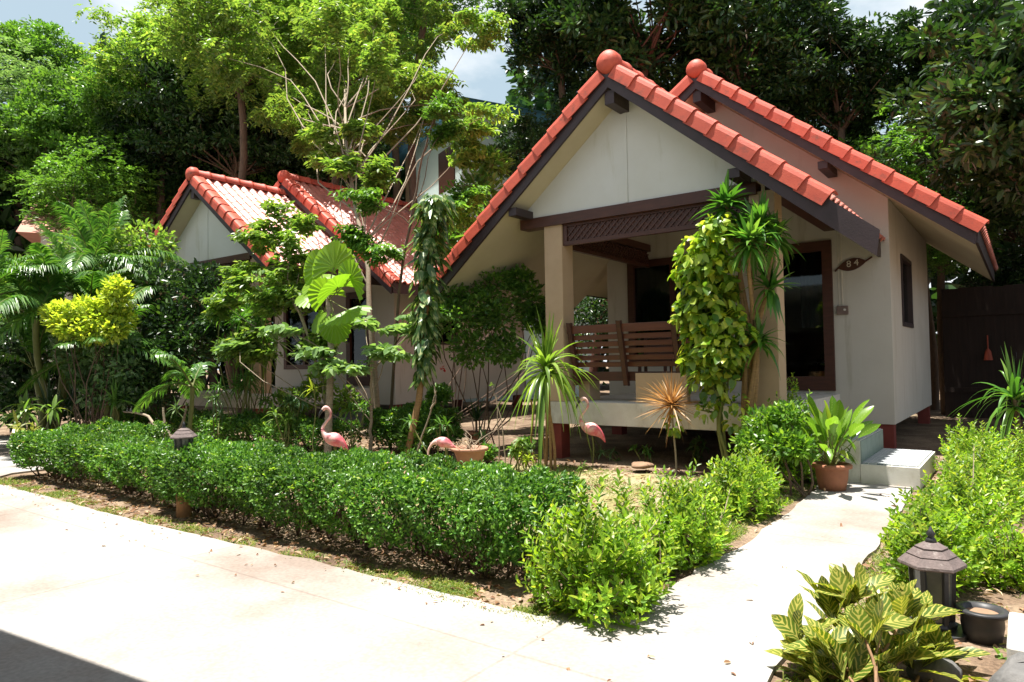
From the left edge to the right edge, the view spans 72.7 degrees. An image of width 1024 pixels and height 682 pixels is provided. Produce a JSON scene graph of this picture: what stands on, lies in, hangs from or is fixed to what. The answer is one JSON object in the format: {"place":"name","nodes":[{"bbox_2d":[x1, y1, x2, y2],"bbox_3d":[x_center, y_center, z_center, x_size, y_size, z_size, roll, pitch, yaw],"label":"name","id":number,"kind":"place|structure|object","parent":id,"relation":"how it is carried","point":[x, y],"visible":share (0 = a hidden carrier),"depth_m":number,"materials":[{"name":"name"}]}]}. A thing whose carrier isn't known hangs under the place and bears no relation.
{"place":"outdoors","nodes":[
{"label":"outdoors","id":0,"kind":"place"},
{"bbox_2d":[0,435,912,681],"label":"pavement","id":1,"kind":"structure","parent":0,"point":[79,602],"depth_m":3.37,"materials":[{"name":"concrete"}]},
{"bbox_2d":[811,461,852,491],"bbox_3d":[2.945,1.256,6.396,0.346,0.260,0.346,-2,-2,36],"label":"flower pot","id":2,"kind":"object","parent":1,"relation":"on","point":[833,478],"visible":0.87,"depth_m":6.28,"materials":[{"name":"ceramic"}]},
{"bbox_2d":[776,395,880,473],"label":"broad leaf plant","id":3,"kind":"object","parent":2,"relation":"in","point":[835,427],"visible":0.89,"depth_m":6.35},
{"bbox_2d":[0,0,1022,369],"label":"sky","id":4,"kind":"structure","parent":0,"point":[483,75],"materials":[{"name":"white"}]},
{"bbox_2d":[0,367,1023,681],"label":"ground","id":5,"kind":"structure","parent":0,"point":[912,433],"depth_m":6.69,"materials":[{"name":"soil"}]},
{"bbox_2d":[0,390,70,428],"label":"leafy clump","id":6,"kind":"object","parent":5,"relation":"on","point":[25,405],"visible":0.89,"depth_m":9.73,"materials":[{"name":"green plant"}]},
{"bbox_2d":[0,228,70,320],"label":"feather palm","id":7,"kind":"object","parent":5,"relation":"on","point":[5,272],"visible":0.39,"depth_m":10.62,"materials":[{"name":"green plant"}]},
{"bbox_2d":[0,35,79,403],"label":"tree","id":8,"kind":"object","parent":5,"relation":"on","point":[8,92],"visible":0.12,"depth_m":24.19,"materials":[{"name":"green plant"}]},
{"bbox_2d":[0,14,93,105],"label":"tree","id":9,"kind":"object","parent":5,"relation":"on","point":[14,29],"visible":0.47,"depth_m":26.89,"materials":[{"name":"green plant"}]},
{"bbox_2d":[0,66,103,194],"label":"tree","id":10,"kind":"object","parent":5,"relation":"on","point":[12,123],"visible":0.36,"depth_m":22.32,"materials":[{"name":"green plant"}]},
{"bbox_2d":[19,369,93,430],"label":"leafy clump","id":11,"kind":"object","parent":5,"relation":"on","point":[49,400],"visible":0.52,"depth_m":10.49,"materials":[{"name":"green plant"}]},
{"bbox_2d":[0,222,157,431],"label":"feather palm","id":12,"kind":"object","parent":5,"relation":"on","point":[51,279],"visible":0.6,"depth_m":11.18,"materials":[{"name":"green plant"}]},
{"bbox_2d":[16,204,156,410],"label":"house","id":13,"kind":"structure","parent":5,"relation":"on","point":[27,230],"depth_m":19.79,"materials":[{"name":"paint"}]},
{"bbox_2d":[0,131,174,251],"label":"tree","id":14,"kind":"object","parent":5,"relation":"on","point":[71,187],"visible":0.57,"depth_m":20.04,"materials":[{"name":"green plant"}]},
{"bbox_2d":[37,274,141,424],"bbox_3d":[-6.332,0.324,10.359,1.476,2.680,0.744,-1,-2,-5],"label":"bush","id":15,"kind":"object","parent":5,"relation":"on","point":[82,320],"visible":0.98,"depth_m":10.28,"materials":[{"name":"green plant"}]},
{"bbox_2d":[29,92,156,212],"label":"tree","id":16,"kind":"object","parent":5,"relation":"on","point":[56,96],"visible":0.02,"depth_m":22.82,"materials":[{"name":"green plant"}]},
{"bbox_2d":[0,217,186,417],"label":"bush","id":17,"kind":"object","parent":5,"relation":"on","point":[126,239],"visible":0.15,"depth_m":12.83,"materials":[{"name":"green plant"}]},
{"bbox_2d":[16,285,170,421],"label":"feather palm","id":18,"kind":"object","parent":5,"relation":"on","point":[29,383],"visible":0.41,"depth_m":10.66,"materials":[{"name":"green plant"}]},
{"bbox_2d":[5,195,189,420],"bbox_3d":[-7.593,-0.517,12.528,3.270,4.554,3.066,0,-2,-15],"label":"feather palm","id":19,"kind":"object","parent":5,"relation":"on","point":[112,214],"visible":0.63,"depth_m":12.39,"materials":[{"name":"green plant"}]},
{"bbox_2d":[17,58,179,207],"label":"tree","id":20,"kind":"object","parent":5,"relation":"on","point":[84,99],"visible":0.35,"depth_m":21.63,"materials":[{"name":"green plant"}]},
{"bbox_2d":[44,332,154,424],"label":"bush","id":21,"kind":"object","parent":5,"relation":"on","point":[125,360],"visible":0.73,"depth_m":10.55,"materials":[{"name":"green plant"}]},
{"bbox_2d":[0,313,217,432],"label":"bush","id":22,"kind":"object","parent":5,"relation":"on","point":[12,379],"visible":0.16,"depth_m":12.77,"materials":[{"name":"green plant"}]},
{"bbox_2d":[6,421,237,500],"bbox_3d":[-4.165,1.206,7.272,3.746,0.662,1.028,-2,-2,36],"label":"hedge","id":23,"kind":"object","parent":5,"relation":"on","point":[70,450],"visible":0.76,"depth_m":7.16,"materials":[{"name":"green plant"}]},
{"bbox_2d":[82,416,173,468],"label":"hedge","id":24,"kind":"object","parent":5,"relation":"on","point":[111,426],"visible":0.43,"depth_m":8.70,"materials":[{"name":"green plant"}]},
{"bbox_2d":[69,0,234,406],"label":"tree","id":25,"kind":"object","parent":5,"relation":"on","point":[140,36],"visible":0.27,"depth_m":20.76,"materials":[{"name":"green plant"}]},
{"bbox_2d":[76,105,227,211],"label":"tree","id":26,"kind":"object","parent":5,"relation":"on","point":[156,161],"visible":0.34,"depth_m":21.31,"materials":[{"name":"green plant"}]},
{"bbox_2d":[132,349,216,429],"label":"feather palm","id":27,"kind":"object","parent":5,"relation":"on","point":[190,387],"visible":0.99,"depth_m":9.48,"materials":[{"name":"green plant"}]},
{"bbox_2d":[116,256,235,432],"bbox_3d":[-5.549,0.115,11.446,1.802,3.138,1.929,0,-2,-33],"label":"bush","id":28,"kind":"object","parent":5,"relation":"on","point":[199,284],"visible":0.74,"depth_m":11.26,"materials":[{"name":"green plant"}]},
{"bbox_2d":[170,421,197,517],"bbox_3d":[-2.741,1.076,5.807,0.213,0.810,0.207,-2,-2,36],"label":"garden lamp","id":29,"kind":"object","parent":5,"relation":"on","point":[182,435],"visible":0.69,"depth_m":5.76,"materials":[{"name":"metal"}]},
{"bbox_2d":[132,113,267,389],"bbox_3d":[-9.976,-2.990,23.976,5.967,10.464,5.705,0,-2,-26],"label":"tree","id":30,"kind":"object","parent":5,"relation":"on","point":[212,380],"visible":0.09,"depth_m":22.00,"materials":[{"name":"green plant"}]},
{"bbox_2d":[112,43,308,384],"bbox_3d":[-8.700,-3.419,21.950,6.075,11.144,5.126,-1,-2,-6],"label":"tree","id":31,"kind":"object","parent":5,"relation":"on","point":[179,102],"visible":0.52,"depth_m":20.38,"materials":[{"name":"green plant"}]},
{"bbox_2d":[133,0,348,412],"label":"tree","id":32,"kind":"object","parent":5,"relation":"on","point":[187,27],"visible":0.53,"depth_m":18.34,"materials":[{"name":"green plant"}]},
{"bbox_2d":[203,285,279,439],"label":"bush","id":33,"kind":"object","parent":5,"relation":"on","point":[251,319],"visible":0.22,"depth_m":11.15,"materials":[{"name":"green plant"}]},
{"bbox_2d":[120,406,363,452],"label":"hedge","id":34,"kind":"object","parent":5,"relation":"on","point":[202,420],"visible":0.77,"depth_m":9.96,"materials":[{"name":"green plant"}]},
{"bbox_2d":[205,364,279,441],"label":"leafy clump","id":35,"kind":"object","parent":5,"relation":"on","point":[246,385],"visible":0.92,"depth_m":10.23,"materials":[{"name":"green plant"}]},
{"bbox_2d":[217,314,294,440],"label":"leafy clump","id":36,"kind":"object","parent":5,"relation":"on","point":[265,344],"visible":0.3,"depth_m":10.37,"materials":[{"name":"green plant"}]},
{"bbox_2d":[199,197,346,406],"bbox_3d":[-3.494,-0.283,10.254,2.402,3.797,1.307,-1,-2,13],"label":"tree","id":37,"kind":"object","parent":5,"relation":"on","point":[238,280],"visible":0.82,"depth_m":10.18,"materials":[{"name":"green plant"}]},
{"bbox_2d":[212,87,393,189],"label":"tree","id":38,"kind":"object","parent":5,"relation":"on","point":[301,169],"visible":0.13,"depth_m":22.18,"materials":[{"name":"green plant"}]},
{"bbox_2d":[259,372,364,451],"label":"bush","id":39,"kind":"object","parent":5,"relation":"on","point":[281,394],"visible":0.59,"depth_m":9.94,"materials":[{"name":"green plant"}]},
{"bbox_2d":[295,241,370,452],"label":"fan palm","id":40,"kind":"object","parent":5,"relation":"on","point":[319,287],"visible":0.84,"depth_m":9.28,"materials":[{"name":"green plant"}]},
{"bbox_2d":[211,311,454,450],"bbox_3d":[-2.524,0.586,9.305,3.510,1.982,1.549,-1,-2,7],"label":"tree","id":41,"kind":"object","parent":5,"relation":"on","point":[381,352],"visible":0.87,"depth_m":9.20,"materials":[{"name":"green plant"}]},
{"bbox_2d":[136,167,540,428],"bbox_3d":[-3.805,-0.959,17.196,7.129,5.665,8.735,-2,-2,36],"label":"bungalow","id":42,"kind":"object","parent":5,"relation":"on","point":[206,214],"visible":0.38,"depth_m":15.01,"materials":[{"name":"paint"}]},
{"bbox_2d":[283,300,324,368],"bbox_3d":[-4.979,-0.180,16.759,1.560,1.720,0.130,-2,-2,36],"label":"window","id":43,"kind":"structure","parent":42,"relation":"in","point":[292,319],"depth_m":16.97,"materials":[{"name":"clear glass"}]},
{"bbox_2d":[346,291,370,385],"bbox_3d":[-3.403,-0.052,15.577,0.810,2.100,0.195,-2,-2,36],"label":"door","id":44,"kind":"structure","parent":42,"relation":"in","point":[357,339],"depth_m":15.63,"materials":[{"name":"black glass"}]},
{"bbox_2d":[184,0,520,443],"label":"slender tree","id":45,"kind":"object","parent":5,"relation":"on","point":[327,134],"visible":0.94,"depth_m":15.81,"materials":[{"name":"green plant"}]},
{"bbox_2d":[251,0,456,184],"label":"tree","id":46,"kind":"object","parent":5,"relation":"on","point":[412,30],"visible":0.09,"depth_m":19.33,"materials":[{"name":"green plant"}]},
{"bbox_2d":[144,436,592,578],"bbox_3d":[-1.326,1.081,5.160,3.969,0.691,1.148,-2,-2,36],"label":"hedge","id":47,"kind":"object","parent":5,"relation":"on","point":[493,498],"visible":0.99,"depth_m":4.44,"materials":[{"name":"green plant"}]},
{"bbox_2d":[350,23,440,199],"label":"tree","id":48,"kind":"object","parent":5,"relation":"on","point":[396,163],"visible":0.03,"depth_m":26.55,"materials":[{"name":"green plant"}]},
{"bbox_2d":[327,89,490,448],"bbox_3d":[-1.470,-0.998,9.964,2.470,5.128,1.029,-1,-2,10],"label":"slender tree","id":49,"kind":"object","parent":5,"relation":"on","point":[355,239],"visible":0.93,"depth_m":10.03,"materials":[{"name":"green plant"}]},
{"bbox_2d":[362,402,464,455],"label":"bush","id":50,"kind":"object","parent":5,"relation":"on","point":[401,414],"visible":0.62,"depth_m":9.42,"materials":[{"name":"green plant"}]},
{"bbox_2d":[374,382,454,454],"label":"bush","id":51,"kind":"object","parent":5,"relation":"on","point":[443,396],"visible":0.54,"depth_m":9.33,"materials":[{"name":"green plant"}]},
{"bbox_2d":[399,192,458,456],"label":"climbing pothos","id":52,"kind":"object","parent":5,"relation":"on","point":[432,213],"visible":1,"depth_m":8.89,"materials":[{"name":"green plant"}]},
{"bbox_2d":[378,0,497,405],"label":"tree","id":53,"kind":"object","parent":5,"relation":"on","point":[412,178],"visible":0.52,"depth_m":18.02,"materials":[{"name":"green plant"}]},
{"bbox_2d":[411,145,514,424],"bbox_3d":[-0.881,-0.992,12.390,1.505,5.256,2.096,-2,-2,36],"label":"young tree","id":54,"kind":"object","parent":5,"relation":"on","point":[485,176],"visible":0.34,"depth_m":12.50,"materials":[{"name":"green plant"}]},
{"bbox_2d":[451,445,487,464],"bbox_3d":[-0.493,1.371,8.146,0.436,0.250,0.436,-2,-2,36],"label":"flower pot","id":55,"kind":"object","parent":5,"relation":"on","point":[464,455],"visible":0.77,"depth_m":8.00,"materials":[{"name":"ceramic"}]},
{"bbox_2d":[431,263,545,443],"bbox_3d":[-0.331,0.212,9.967,1.308,2.690,1.836,-4,-4,62],"label":"bush","id":56,"kind":"object","parent":5,"relation":"on","point":[495,316],"visible":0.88,"depth_m":9.74,"materials":[{"name":"green plant"}]},
{"bbox_2d":[442,425,535,460],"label":"bush","id":57,"kind":"object","parent":5,"relation":"on","point":[489,454],"visible":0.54,"depth_m":8.80,"materials":[{"name":"green plant"}]},
{"bbox_2d":[386,97,592,401],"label":"teal house","id":58,"kind":"structure","parent":5,"relation":"on","point":[437,165],"depth_m":23.49,"materials":[{"name":"beige paint"}]},
{"bbox_2d":[438,146,454,194],"bbox_3d":[-2.189,-5.722,23.235,0.038,1.400,1.300,0,-2,-29],"label":"window","id":59,"kind":"structure","parent":58,"relation":"in","point":[449,175],"depth_m":23.30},
{"bbox_2d":[0,0,1019,393],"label":"wood","id":60,"kind":"object","parent":5,"relation":"on","point":[10,222],"visible":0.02,"depth_m":27.33,"materials":[{"name":"plant"}]},
{"bbox_2d":[0,446,1021,681],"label":"grass","id":61,"kind":"structure","parent":5,"relation":"on","point":[444,585],"depth_m":4.62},
{"bbox_2d":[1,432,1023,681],"bbox_3d":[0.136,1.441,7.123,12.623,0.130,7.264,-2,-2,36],"label":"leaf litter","id":62,"kind":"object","parent":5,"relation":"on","point":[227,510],"visible":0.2,"depth_m":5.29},
{"bbox_2d":[488,106,561,371],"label":"tree","id":63,"kind":"object","parent":5,"relation":"on","point":[520,146],"visible":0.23,"depth_m":19.38,"materials":[{"name":"green plant"}]},
{"bbox_2d":[448,296,607,421],"bbox_3d":[0.286,-0.193,14.891,5.386,3.781,2.632,0,-2,-28],"label":"bush","id":64,"kind":"object","parent":5,"relation":"on","point":[584,307],"visible":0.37,"depth_m":14.75,"materials":[{"name":"green plant"}]},
{"bbox_2d":[494,306,600,469],"bbox_3d":[0.339,0.618,8.046,1.238,2.118,1.264,-2,-2,36],"label":"dracaena","id":65,"kind":"object","parent":5,"relation":"on","point":[545,357],"visible":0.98,"depth_m":7.92,"materials":[{"name":"green plant"}]},
{"bbox_2d":[485,0,640,111],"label":"tree","id":66,"kind":"object","parent":5,"relation":"on","point":[533,43],"visible":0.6,"depth_m":19.61,"materials":[{"name":"green plant"}]},
{"bbox_2d":[515,468,675,631],"bbox_3d":[0.414,1.024,3.464,0.810,0.775,0.784,-2,-2,36],"label":"shrub","id":67,"kind":"object","parent":5,"relation":"on","point":[595,572],"visible":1,"depth_m":3.31,"materials":[{"name":"green plant"}]},
{"bbox_2d":[544,41,684,113],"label":"tree","id":68,"kind":"object","parent":5,"relation":"on","point":[669,83],"visible":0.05,"depth_m":19.36,"materials":[{"name":"green plant"}]},
{"bbox_2d":[538,0,739,371],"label":"tree","id":69,"kind":"object","parent":5,"relation":"on","point":[578,20],"visible":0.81,"depth_m":17.35,"materials":[{"name":"green plant"}]},
{"bbox_2d":[621,509,681,579],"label":"shrub","id":70,"kind":"object","parent":5,"relation":"on","point":[670,543],"visible":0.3,"depth_m":3.96,"materials":[{"name":"green plant"}]},
{"bbox_2d":[630,458,737,569],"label":"shrub","id":71,"kind":"object","parent":5,"relation":"on","point":[706,531],"visible":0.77,"depth_m":4.17,"materials":[{"name":"green plant"}]},
{"bbox_2d":[662,212,758,475],"bbox_3d":[2.125,0.064,7.281,0.874,2.733,0.963,0,-2,-19],"label":"climbing vine","id":72,"kind":"object","parent":5,"relation":"on","point":[708,311],"visible":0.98,"depth_m":7.13,"materials":[{"name":"green plant"}]},
{"bbox_2d":[436,49,997,489],"bbox_3d":[3.601,-1.283,11.329,6.993,5.715,8.475,-2,-2,36],"label":"bungalow","id":73,"kind":"object","parent":5,"relation":"on","point":[615,177],"visible":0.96,"depth_m":9.05,"materials":[{"name":"paint"}]},
{"bbox_2d":[566,317,741,403],"bbox_3d":[1.795,0.240,8.395,2.300,0.998,0.655,-2,-2,36],"label":"veranda bench","id":74,"kind":"object","parent":73,"relation":"on","point":[640,378],"visible":0.56,"depth_m":8.42,"materials":[{"name":"brown wood"}]},
{"bbox_2d":[627,256,694,361],"bbox_3d":[2.621,-0.475,11.154,1.560,1.720,0.245,-2,-2,36],"label":"window","id":75,"kind":"structure","parent":73,"relation":"in","point":[651,297],"depth_m":11.47,"materials":[{"name":"black glass"}]},
{"bbox_2d":[783,240,835,390],"bbox_3d":[4.184,-0.346,9.955,0.810,2.100,0.265,-2,-2,36],"label":"window","id":76,"kind":"structure","parent":73,"relation":"in","point":[816,274],"depth_m":9.85,"materials":[{"name":"black glass"}]},
{"bbox_2d":[900,254,913,327],"bbox_3d":[5.921,-0.732,10.535,0.160,1.050,1.100,-2,-2,36],"label":"window","id":77,"kind":"structure","parent":73,"relation":"in","point":[905,264],"depth_m":10.80,"materials":[{"name":"black glass"}]},
{"bbox_2d":[700,443,787,525],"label":"shrub","id":78,"kind":"object","parent":5,"relation":"on","point":[762,492],"visible":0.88,"depth_m":5.36,"materials":[{"name":"green plant"}]},
{"bbox_2d":[647,0,850,91],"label":"tree","id":79,"kind":"object","parent":5,"relation":"on","point":[727,51],"visible":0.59,"depth_m":16.97,"materials":[{"name":"green plant"}]},
{"bbox_2d":[692,169,805,463],"bbox_3d":[2.375,-0.192,7.056,1.028,3.224,0.936,-2,-2,36],"label":"dracaena","id":80,"kind":"object","parent":5,"relation":"on","point":[759,226],"visible":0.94,"depth_m":7.06,"materials":[{"name":"green plant"}]},
{"bbox_2d":[729,399,820,497],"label":"bush","id":81,"kind":"object","parent":5,"relation":"on","point":[795,443],"visible":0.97,"depth_m":6.24,"materials":[{"name":"green plant"}]},
{"bbox_2d":[759,390,822,484],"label":"shrub","id":82,"kind":"object","parent":5,"relation":"on","point":[794,470],"visible":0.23,"depth_m":6.76,"materials":[{"name":"green plant"}]},
{"bbox_2d":[738,54,884,154],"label":"tree","id":83,"kind":"object","parent":5,"relation":"on","point":[758,91],"visible":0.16,"depth_m":17.53,"materials":[{"name":"green plant"}]},
{"bbox_2d":[748,0,938,143],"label":"tree","id":84,"kind":"object","parent":5,"relation":"on","point":[868,50],"visible":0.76,"depth_m":16.47,"materials":[{"name":"green plant"}]},
{"bbox_2d":[765,562,990,681],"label":"croton","id":85,"kind":"object","parent":5,"relation":"on","point":[857,643],"visible":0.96,"depth_m":2.66,"materials":[{"name":"green plant"}]},
{"bbox_2d":[838,99,993,409],"bbox_3d":[9.440,-1.869,16.134,3.915,7.098,4.352,-1,-2,-1],"label":"tree","id":86,"kind":"object","parent":5,"relation":"on","point":[901,142],"visible":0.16,"depth_m":15.71,"materials":[{"name":"green plant"}]},
{"bbox_2d":[897,526,966,642],"bbox_3d":[1.895,1.070,3.135,0.280,0.467,0.280,-2,-2,36],"label":"garden lamp","id":87,"kind":"object","parent":5,"relation":"on","point":[932,564],"visible":0.72,"depth_m":3.08,"materials":[{"name":"metal"}]},
{"bbox_2d":[906,649,962,681],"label":"stone","id":88,"kind":"object","parent":5,"relation":"on","point":[947,665],"visible":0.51,"depth_m":2.59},
{"bbox_2d":[877,486,1001,596],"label":"shrub","id":89,"kind":"object","parent":5,"relation":"on","point":[912,530],"visible":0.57,"depth_m":3.66,"materials":[{"name":"green plant"}]},
{"bbox_2d":[860,17,1023,219],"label":"tree","id":90,"kind":"object","parent":5,"relation":"on","point":[1001,188],"visible":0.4,"depth_m":12.02,"materials":[{"name":"green plant"}]},
{"bbox_2d":[870,0,1022,284],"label":"tree","id":91,"kind":"object","parent":5,"relation":"on","point":[956,8],"visible":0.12,"depth_m":15.85,"materials":[{"name":"green plant"}]},
{"bbox_2d":[903,0,1023,184],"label":"tree","id":92,"kind":"object","parent":5,"relation":"on","point":[987,140],"visible":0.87,"depth_m":10.29,"materials":[{"name":"green plant"}]},
{"bbox_2d":[909,443,1023,560],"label":"shrub","id":93,"kind":"object","parent":5,"relation":"on","point":[955,486],"visible":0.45,"depth_m":4.30,"materials":[{"name":"green plant"}]},
{"bbox_2d":[926,191,1007,414],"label":"tree","id":94,"kind":"object","parent":5,"relation":"on","point":[942,259],"visible":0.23,"depth_m":14.44,"materials":[{"name":"green plant"}]},
{"bbox_2d":[925,425,1023,515],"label":"shrub","id":95,"kind":"object","parent":5,"relation":"on","point":[998,467],"visible":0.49,"depth_m":5.41,"materials":[{"name":"green plant"}]},
{"bbox_2d":[928,168,1023,253],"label":"tree","id":96,"kind":"object","parent":5,"relation":"on","point":[1013,226],"visible":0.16,"depth_m":13.97,"materials":[{"name":"green plant"}]},
{"bbox_2d":[932,413,1020,475],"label":"shrub","id":97,"kind":"object","parent":5,"relation":"on","point":[960,444],"visible":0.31,"depth_m":6.97,"materials":[{"name":"green plant"}]},
{"bbox_2d":[941,284,1023,418],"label":"board fence","id":98,"kind":"object","parent":5,"relation":"on","point":[973,318],"visible":0.86,"depth_m":13.56,"materials":[{"name":"wood"}]},
{"bbox_2d":[955,601,1009,645],"bbox_3d":[2.046,1.231,3.023,0.200,0.135,0.200,-2,-2,36],"label":"flower pot","id":99,"kind":"object","parent":5,"relation":"on","point":[982,623],"visible":0.98,"depth_m":2.97,"materials":[{"name":"black ceramic"}]},
{"bbox_2d":[953,342,1023,453],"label":"strap lily","id":100,"kind":"object","parent":5,"relation":"on","point":[1013,394],"visible":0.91,"depth_m":7.63,"materials":[{"name":"green plant"}]},
{"bbox_2d":[958,515,1023,591],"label":"shrub","id":101,"kind":"object","parent":5,"relation":"on","point":[1011,564],"visible":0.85,"depth_m":3.67,"materials":[{"name":"green plant"}]},
{"bbox_2d":[958,234,1023,300],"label":"tree","id":102,"kind":"object","parent":5,"relation":"on","point":[1015,263],"visible":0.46,"depth_m":13.81,"materials":[{"name":"green plant"}]},
{"bbox_2d":[975,416,1023,490],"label":"shrub","id":103,"kind":"object","parent":5,"relation":"on","point":[1018,444],"visible":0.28,"depth_m":6.18,"materials":[{"name":"green plant"}]},
{"bbox_2d":[988,652,1023,681],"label":"stone","id":104,"kind":"object","parent":5,"relation":"on","point":[1011,669],"visible":1,"depth_m":2.35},
{"bbox_2d":[1006,612,1023,658],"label":"plinth block","id":105,"kind":"structure","parent":5,"relation":"on","point":[1015,638],"depth_m":2.60,"materials":[{"name":"white paint"}]},
{"bbox_2d":[326,465,703,536],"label":"lawn","id":106,"kind":"structure","parent":0,"point":[637,479],"depth_m":6.87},
{"bbox_2d":[636,368,706,473],"bbox_3d":[1.742,0.854,7.486,0.884,1.173,0.867,-2,-2,36],"label":"bronze dracaena","id":107,"kind":"object","parent":106,"relation":"on","point":[671,399],"visible":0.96,"depth_m":7.48,"materials":[{"name":"orange plant"}]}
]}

